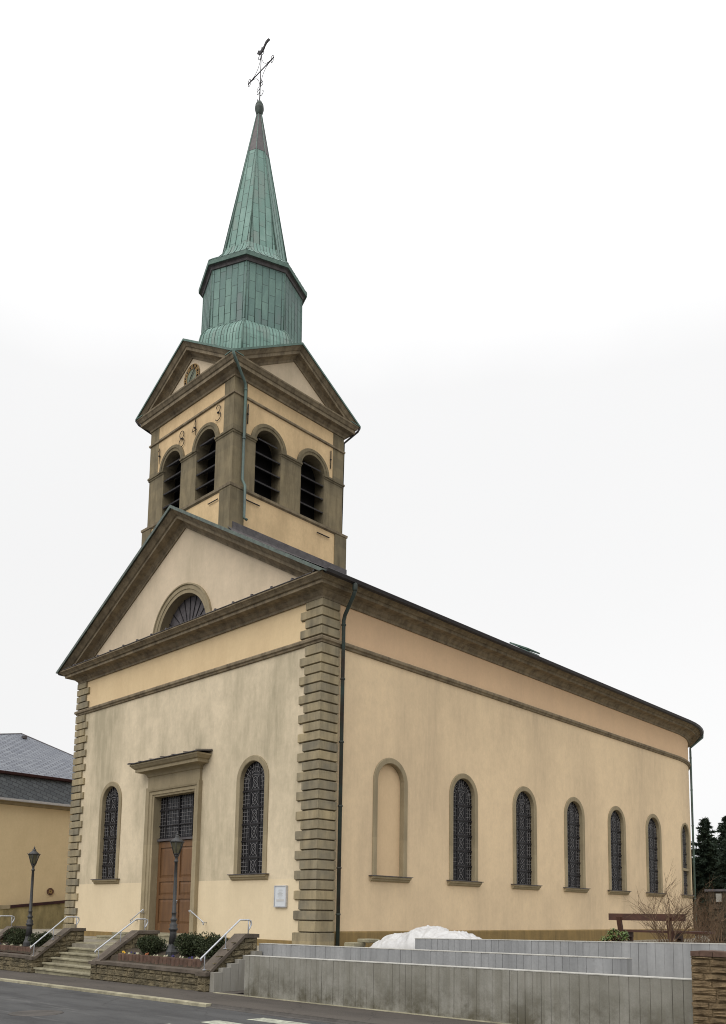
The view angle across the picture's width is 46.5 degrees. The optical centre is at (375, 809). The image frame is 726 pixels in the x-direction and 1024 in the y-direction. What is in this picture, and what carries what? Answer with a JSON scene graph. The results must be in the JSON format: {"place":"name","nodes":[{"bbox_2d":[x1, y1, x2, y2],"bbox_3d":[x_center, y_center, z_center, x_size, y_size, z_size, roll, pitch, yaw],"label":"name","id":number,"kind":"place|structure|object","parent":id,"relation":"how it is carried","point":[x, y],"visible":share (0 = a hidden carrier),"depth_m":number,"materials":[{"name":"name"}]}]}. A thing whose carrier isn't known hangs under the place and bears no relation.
{"place":"outdoors","nodes":[
{"label":"outdoors","id":0,"kind":"place"},
{"bbox_2d":[0,981,330,1023],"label":"road","id":1,"kind":"structure","parent":0,"point":[78,1007],"depth_m":15.88,"materials":[{"name":"grey asphalt"}]},
{"bbox_2d":[8,1010,63,1015],"bbox_3d":[-6.144,3.674,15.273,0.940,0.006,0.940,-6,-10,43],"label":"manhole cover","id":2,"kind":"object","parent":1,"relation":"on","point":[37,1013],"visible":1,"depth_m":15.22,"materials":[{"name":"grey metal"}]},
{"bbox_2d":[0,978,210,1006],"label":"kerb","id":3,"kind":"structure","parent":1,"relation":"on","point":[168,1000],"depth_m":18.91,"materials":[{"name":"beige concrete"}]},
{"bbox_2d":[202,1020,240,1023],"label":"crossing stripe","id":4,"kind":"object","parent":1,"relation":"on","point":[217,1022],"visible":1,"depth_m":14.09,"materials":[{"name":"paint"}]},
{"bbox_2d":[247,1018,306,1023],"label":"crossing stripe","id":5,"kind":"object","parent":1,"relation":"on","point":[269,1020],"visible":1,"depth_m":14.29,"materials":[{"name":"paint"}]},
{"bbox_2d":[207,1004,373,1023],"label":"dropped kerb","id":6,"kind":"structure","parent":1,"relation":"on","point":[285,1015],"depth_m":15.01,"materials":[{"name":"grey concrete"}]},
{"bbox_2d":[0,970,496,1023],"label":"sidewalk","id":7,"kind":"structure","parent":0,"point":[353,1014],"depth_m":17.09,"materials":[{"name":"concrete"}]},
{"bbox_2d":[0,926,26,952],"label":"stair cheek wall","id":8,"kind":"structure","parent":7,"relation":"on","point":[7,928],"depth_m":28.88,"materials":[{"name":"stone"}]},
{"bbox_2d":[0,915,14,925],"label":"handrail","id":9,"kind":"object","parent":8,"relation":"on","point":[11,916],"visible":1,"depth_m":29.06,"materials":[{"name":"metal"}]},
{"bbox_2d":[0,952,28,971],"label":"planter wall","id":10,"kind":"structure","parent":7,"relation":"on","point":[13,962],"depth_m":26.31,"materials":[{"name":"stone"}]},
{"bbox_2d":[0,941,40,953],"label":"soil bed","id":11,"kind":"object","parent":10,"relation":"on","point":[25,952],"visible":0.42,"depth_m":27.05,"materials":[{"name":"brown soil"}]},
{"bbox_2d":[2,926,23,942],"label":"round shrub","id":12,"kind":"object","parent":11,"relation":"on","point":[8,933],"visible":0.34,"depth_m":28.53,"materials":[{"name":"green plant"}]},
{"bbox_2d":[6,928,32,945],"bbox_3d":[-11.748,4.210,27.952,1.318,0.629,0.907,-6,-10,43],"label":"round shrub","id":13,"kind":"object","parent":11,"relation":"on","point":[18,936],"visible":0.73,"depth_m":27.66,"materials":[{"name":"green plant"}]},
{"bbox_2d":[23,846,40,945],"bbox_3d":[-11.129,2.764,27.290,0.422,3.232,0.429,-6,-10,43],"label":"street lamp","id":14,"kind":"object","parent":11,"relation":"on","point":[34,855],"visible":0.99,"depth_m":27.24,"materials":[{"name":"grey metal"}]},
{"bbox_2d":[28,931,52,945],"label":"round shrub","id":15,"kind":"object","parent":11,"relation":"on","point":[44,939],"visible":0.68,"depth_m":26.62,"materials":[{"name":"green plant"}]},
{"bbox_2d":[25,928,85,972],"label":"stair cheek wall","id":16,"kind":"structure","parent":7,"relation":"on","point":[63,939],"depth_m":25.98,"materials":[{"name":"stone"}]},
{"bbox_2d":[30,916,79,955],"bbox_3d":[-9.927,3.895,26.148,0.090,1.203,1.561,-6,-10,43],"label":"handrail","id":17,"kind":"object","parent":16,"relation":"on","point":[76,917],"visible":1,"depth_m":26.12,"materials":[{"name":"metal"}]},
{"bbox_2d":[33,942,114,978],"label":"stone stairs","id":18,"kind":"structure","parent":7,"relation":"on","point":[72,962],"depth_m":24.95,"materials":[{"name":"beige stone"}]},
{"bbox_2d":[88,930,159,979],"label":"stair cheek wall","id":19,"kind":"structure","parent":7,"relation":"on","point":[129,939],"depth_m":23.46,"materials":[{"name":"stone"}]},
{"bbox_2d":[94,918,147,958],"bbox_3d":[-7.093,3.614,23.587,0.090,1.170,1.631,-6,-10,43],"label":"handrail","id":20,"kind":"object","parent":19,"relation":"on","point":[145,919],"visible":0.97,"depth_m":23.57,"materials":[{"name":"metal"}]},
{"bbox_2d":[96,961,199,990],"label":"planter wall","id":21,"kind":"structure","parent":7,"relation":"on","point":[155,975],"depth_m":21.07,"materials":[{"name":"stone"}]},
{"bbox_2d":[109,948,211,968],"bbox_3d":[-5.248,3.826,21.793,4.800,0.383,0.930,-6,-10,43],"label":"soil bed","id":22,"kind":"object","parent":21,"relation":"on","point":[114,957],"visible":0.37,"depth_m":22.05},
{"bbox_2d":[136,954,141,961],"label":"edging block","id":23,"kind":"structure","parent":22,"relation":"on","point":[137,957],"depth_m":22.11,"materials":[{"name":"red concrete"}]},
{"bbox_2d":[136,934,167,954],"bbox_3d":[-5.998,3.591,22.531,1.144,0.586,0.859,-6,-10,43],"label":"round shrub","id":24,"kind":"object","parent":22,"relation":"on","point":[146,943],"visible":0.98,"depth_m":22.30,"materials":[{"name":"green plant"}]},
{"bbox_2d":[155,956,161,963],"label":"edging block","id":25,"kind":"structure","parent":22,"relation":"on","point":[156,959],"depth_m":21.48,"materials":[{"name":"red concrete"}]},
{"bbox_2d":[163,956,167,963],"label":"edging block","id":26,"kind":"structure","parent":22,"relation":"on","point":[165,959],"depth_m":21.25,"materials":[{"name":"red concrete"}]},
{"bbox_2d":[167,957,172,964],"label":"edging block","id":27,"kind":"structure","parent":22,"relation":"on","point":[168,960],"depth_m":21.13,"materials":[{"name":"red concrete"}]},
{"bbox_2d":[171,957,174,965],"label":"edging block","id":28,"kind":"structure","parent":22,"relation":"on","point":[173,961],"depth_m":20.99,"materials":[{"name":"red concrete"}]},
{"bbox_2d":[165,831,183,956],"bbox_3d":[-5.243,2.171,22.036,0.424,3.253,0.432,-6,-10,43],"label":"street lamp","id":29,"kind":"object","parent":22,"relation":"on","point":[177,842],"visible":0.96,"depth_m":21.97,"materials":[{"name":"grey metal"}]},
{"bbox_2d":[175,958,179,965],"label":"edging block","id":30,"kind":"structure","parent":22,"relation":"on","point":[177,961],"depth_m":20.86,"materials":[{"name":"red concrete"}]},
{"bbox_2d":[183,958,189,966],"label":"edging block","id":31,"kind":"structure","parent":22,"relation":"on","point":[185,963],"depth_m":20.63,"materials":[{"name":"red concrete"}]},
{"bbox_2d":[174,931,204,956],"bbox_3d":[-4.699,3.416,21.408,1.146,0.696,0.828,-6,-10,43],"label":"round shrub","id":32,"kind":"object","parent":22,"relation":"on","point":[184,942],"visible":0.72,"depth_m":21.19,"materials":[{"name":"green plant"}]},
{"bbox_2d":[192,959,196,966],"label":"edging block","id":33,"kind":"structure","parent":22,"relation":"on","point":[194,962],"depth_m":20.38,"materials":[{"name":"red concrete"}]},
{"bbox_2d":[197,959,203,966],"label":"edging block","id":34,"kind":"structure","parent":22,"relation":"on","point":[199,962],"depth_m":20.27,"materials":[{"name":"red concrete"}]},
{"bbox_2d":[193,931,228,959],"bbox_3d":[-3.956,3.331,20.796,1.256,0.696,0.932,-6,-10,43],"label":"round shrub","id":35,"kind":"object","parent":22,"relation":"on","point":[209,942],"visible":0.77,"depth_m":20.66,"materials":[{"name":"green plant"}]},
{"bbox_2d":[195,933,258,991],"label":"stair cheek wall","id":36,"kind":"structure","parent":7,"relation":"on","point":[238,946],"depth_m":19.83,"materials":[{"name":"stone"}]},
{"bbox_2d":[200,919,251,969],"bbox_3d":[-3.524,3.168,19.950,0.090,1.174,1.481,-6,-10,43],"label":"handrail","id":37,"kind":"object","parent":36,"relation":"on","point":[236,923],"visible":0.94,"depth_m":19.94,"materials":[{"name":"metal"}]},
{"bbox_2d":[209,951,261,991],"bbox_3d":[-3.261,3.836,19.747,0.160,1.040,1.374,-6,-10,43],"label":"stepped concrete edge","id":38,"kind":"object","parent":7,"relation":"on","point":[230,977],"visible":0.5,"depth_m":19.54,"materials":[{"name":"grey concrete"}]},
{"bbox_2d":[213,992,509,1023],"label":"paved edge strip","id":39,"kind":"object","parent":7,"relation":"on","point":[366,1008],"visible":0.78,"depth_m":15.71,"materials":[{"name":"grey concrete"}]},
{"bbox_2d":[244,955,692,1023],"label":"concrete wall","id":40,"kind":"structure","parent":7,"relation":"on","point":[513,996],"depth_m":14.18,"materials":[{"name":"grey concrete"}]},
{"bbox_2d":[690,950,725,1023],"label":"split stone wall","id":41,"kind":"structure","parent":7,"relation":"on","point":[708,969],"depth_m":11.37,"materials":[{"name":"brown stone"}]},
{"bbox_2d":[0,929,709,954],"bbox_3d":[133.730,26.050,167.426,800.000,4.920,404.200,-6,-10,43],"label":"ground","id":42,"kind":"structure","parent":0,"point":[56,931],"depth_m":29.86,"materials":[{"name":"brown soil"}]},
{"bbox_2d":[0,900,66,928],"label":"garden wall","id":43,"kind":"structure","parent":42,"relation":"on","point":[48,915],"depth_m":44.95,"materials":[{"name":"stone"}]},
{"bbox_2d":[0,733,74,904],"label":"house","id":44,"kind":"structure","parent":42,"relation":"on","point":[36,779],"depth_m":45.86,"materials":[{"name":"paint"}]},
{"bbox_2d":[47,888,53,894],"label":"wall disc","id":45,"kind":"object","parent":44,"relation":"attached to","point":[50,891],"depth_m":45.90,"materials":[{"name":"red paint"}]},
{"bbox_2d":[84,932,194,943],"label":"door steps","id":46,"kind":"structure","parent":42,"relation":"on","point":[163,935],"depth_m":29.84,"materials":[{"name":"stone"}]},
{"bbox_2d":[56,38,703,946],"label":"church","id":47,"kind":"structure","parent":42,"relation":"on","point":[270,694],"depth_m":31.57,"materials":[{"name":"paint"}]},
{"bbox_2d":[90,781,121,883],"bbox_3d":[-10.569,0.902,33.742,1.960,4.100,0.525,-6,-10,43],"label":"window","id":48,"kind":"structure","parent":47,"relation":"in","point":[108,848],"depth_m":33.88,"materials":[{"name":"glass"}]},
{"bbox_2d":[155,836,192,933],"bbox_3d":[-7.203,2.729,30.524,2.570,3.440,0.180,-6,-10,43],"label":"door","id":49,"kind":"structure","parent":47,"relation":"in","point":[165,875],"depth_m":30.70,"materials":[{"name":"brown wood"}]},
{"bbox_2d":[159,793,193,838],"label":"transom window","id":50,"kind":"structure","parent":47,"relation":"in","point":[177,812],"depth_m":30.97,"materials":[{"name":"black glass"}]},
{"bbox_2d":[152,582,211,633],"bbox_3d":[-7.120,-7.437,31.710,3.860,2.030,0.500,-6,-10,43],"label":"fan window","id":51,"kind":"structure","parent":47,"relation":"in","point":[188,600],"depth_m":32.02,"materials":[{"name":"stone"}]},
{"bbox_2d":[227,755,268,879],"bbox_3d":[-3.991,0.237,27.592,1.960,4.100,0.525,-6,-10,43],"label":"window","id":52,"kind":"structure","parent":47,"relation":"in","point":[252,784],"depth_m":27.68,"materials":[{"name":"glass"}]},
{"bbox_2d":[274,885,287,906],"bbox_3d":[-2.939,2.672,26.090,0.570,0.670,0.070,-6,-10,43],"label":"notice board","id":53,"kind":"object","parent":47,"relation":"attached to","point":[280,895],"visible":1,"depth_m":26.05,"materials":[{"name":"metal"}]},
{"bbox_2d":[369,758,412,882],"bbox_3d":[0.414,0.320,27.753,0.525,4.100,1.960,-6,-10,43],"label":"blind window","id":54,"kind":"structure","parent":47,"relation":"in","point":[390,783],"depth_m":27.88,"materials":[{"name":"paint"}]},
{"bbox_2d":[446,773,482,886],"bbox_3d":[3.120,0.709,30.605,0.525,4.100,1.960,-6,-10,43],"label":"window","id":55,"kind":"structure","parent":47,"relation":"in","point":[463,795],"depth_m":30.71,"materials":[{"name":"glass"}]},
{"bbox_2d":[511,786,541,889],"bbox_3d":[5.839,1.101,33.470,0.525,4.100,1.960,-6,-10,43],"label":"window","id":56,"kind":"structure","parent":47,"relation":"in","point":[524,802],"depth_m":33.60,"materials":[{"name":"glass"}]},
{"bbox_2d":[563,797,589,892],"bbox_3d":[8.463,1.479,36.235,0.525,4.100,1.960,-6,-10,43],"label":"window","id":57,"kind":"structure","parent":47,"relation":"in","point":[574,817],"depth_m":36.38,"materials":[{"name":"glass"}]},
{"bbox_2d":[608,806,631,894],"bbox_3d":[11.066,1.854,38.978,0.525,4.100,1.960,-6,-10,43],"label":"window","id":58,"kind":"structure","parent":47,"relation":"in","point":[617,864],"depth_m":39.14,"materials":[{"name":"glass"}]},
{"bbox_2d":[646,814,665,896],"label":"window","id":59,"kind":"structure","parent":47,"relation":"in","point":[653,837],"depth_m":41.91,"materials":[{"name":"glass"}]},
{"bbox_2d":[681,823,694,898],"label":"window","id":60,"kind":"structure","parent":47,"relation":"in","point":[685,835],"depth_m":45.05,"materials":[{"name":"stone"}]},
{"bbox_2d":[371,925,481,948],"bbox_3d":[1.571,3.099,19.803,4.075,0.773,1.566,-6,-10,43],"label":"snow pile","id":61,"kind":"object","parent":42,"relation":"on","point":[405,940],"visible":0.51,"depth_m":19.72,"materials":[{"name":"white snow"}]},
{"bbox_2d":[259,943,631,974],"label":"concrete wall","id":62,"kind":"structure","parent":42,"relation":"on","point":[594,964],"depth_m":16.25,"materials":[{"name":"grey concrete"}]},
{"bbox_2d":[415,938,725,977],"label":"concrete wall","id":63,"kind":"structure","parent":42,"relation":"on","point":[665,959],"depth_m":15.44,"materials":[{"name":"grey concrete"}]},
{"bbox_2d":[624,886,705,941],"bbox_3d":[7.477,2.791,21.873,2.406,2.048,2.021,-6,-10,43],"label":"bare shrub","id":64,"kind":"object","parent":42,"relation":"on","point":[655,925],"visible":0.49,"depth_m":21.90,"materials":[{"name":"brown plant"}]},
{"bbox_2d":[644,880,723,942],"bbox_3d":[7.266,2.595,19.932,2.259,1.957,1.742,0,-7,7],"label":"bare shrub","id":65,"kind":"object","parent":42,"relation":"on","point":[687,920],"visible":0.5,"depth_m":19.99,"materials":[{"name":"brown plant"}]},
{"bbox_2d":[674,883,725,942],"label":"bare shrub","id":66,"kind":"object","parent":42,"relation":"on","point":[702,939],"visible":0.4,"depth_m":21.63,"materials":[{"name":"brown plant"}]},
{"bbox_2d":[691,841,710,931],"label":"conifer","id":67,"kind":"object","parent":42,"relation":"on","point":[698,890],"visible":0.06,"depth_m":54.27,"materials":[{"name":"green plant"}]},
{"bbox_2d":[691,817,723,934],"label":"conifer","id":68,"kind":"object","parent":42,"relation":"on","point":[707,850],"visible":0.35,"depth_m":54.96,"materials":[{"name":"green plant"}]},
{"bbox_2d":[697,838,725,935],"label":"conifer","id":69,"kind":"object","parent":42,"relation":"on","point":[720,880],"visible":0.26,"depth_m":53.14,"materials":[{"name":"green plant"}]},
{"bbox_2d":[704,889,725,942],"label":"stone pillar","id":70,"kind":"structure","parent":42,"relation":"on","point":[717,893],"depth_m":22.65,"materials":[{"name":"stone"}]},
{"bbox_2d":[713,816,725,867],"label":"conifer","id":71,"kind":"object","parent":42,"relation":"on","point":[721,827],"visible":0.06,"depth_m":57.44,"materials":[{"name":"green plant"}]},
{"bbox_2d":[0,0,725,856],"label":"sky","id":72,"kind":"structure","parent":0,"point":[503,222],"materials":[{"name":"white"}]},
{"bbox_3d":[-0.753,3.476,20.714,0.430,0.220,0.440,-6,-10,43],"label":"stone slab","id":73,"kind":"object","parent":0,"visible":0},
{"bbox_2d":[344,942,365,946],"bbox_3d":[-0.516,3.338,20.923,0.350,0.107,0.440,-6,-10,43],"label":"stone slab","id":74,"kind":"object","parent":73,"relation":"on","point":[356,944],"depth_m":20.82,"materials":[{"name":"beige stone"}]},
{"bbox_2d":[357,939,379,942],"bbox_3d":[-0.178,3.255,21.029,0.390,0.087,0.440,-6,-10,43],"label":"stone slab","id":75,"kind":"object","parent":74,"relation":"on","point":[367,940],"depth_m":20.86,"materials":[{"name":"beige stone"}]},
{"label":"terrace bed","id":76,"kind":"structure","parent":0,"visible":0},
{"bbox_2d":[600,928,629,941],"bbox_3d":[4.575,2.429,16.132,0.607,0.342,0.494,-2,-8,22],"label":"rhododendron","id":77,"kind":"object","parent":76,"relation":"on","point":[612,936],"visible":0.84,"depth_m":16.12,"materials":[{"name":"green plant"}]},
{"bbox_2d":[563,939,725,942],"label":"ground cover","id":78,"kind":"object","parent":76,"relation":"on","point":[667,941],"visible":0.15,"depth_m":15.85,"materials":[{"name":"brown soil"}]},
{"bbox_2d":[608,913,714,942],"bbox_3d":[5.766,2.509,17.139,0.552,0.790,2.080,7,-10,-43],"label":"bench","id":79,"kind":"object","parent":76,"relation":"on","point":[618,917],"visible":0.54,"depth_m":17.18,"materials":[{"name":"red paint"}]},
{"bbox_2d":[625,858,716,941],"bbox_3d":[5.870,1.768,16.218,1.703,1.653,1.958,-6,-10,43],"label":"bare shrub","id":80,"kind":"object","parent":76,"relation":"on","point":[670,929],"visible":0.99,"depth_m":16.18,"materials":[{"name":"brown plant"}]},
{"bbox_2d":[688,883,725,942],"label":"bare shrub","id":81,"kind":"object","parent":76,"relation":"on","point":[713,928],"visible":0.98,"depth_m":15.92,"materials":[{"name":"brown plant"}]}
]}

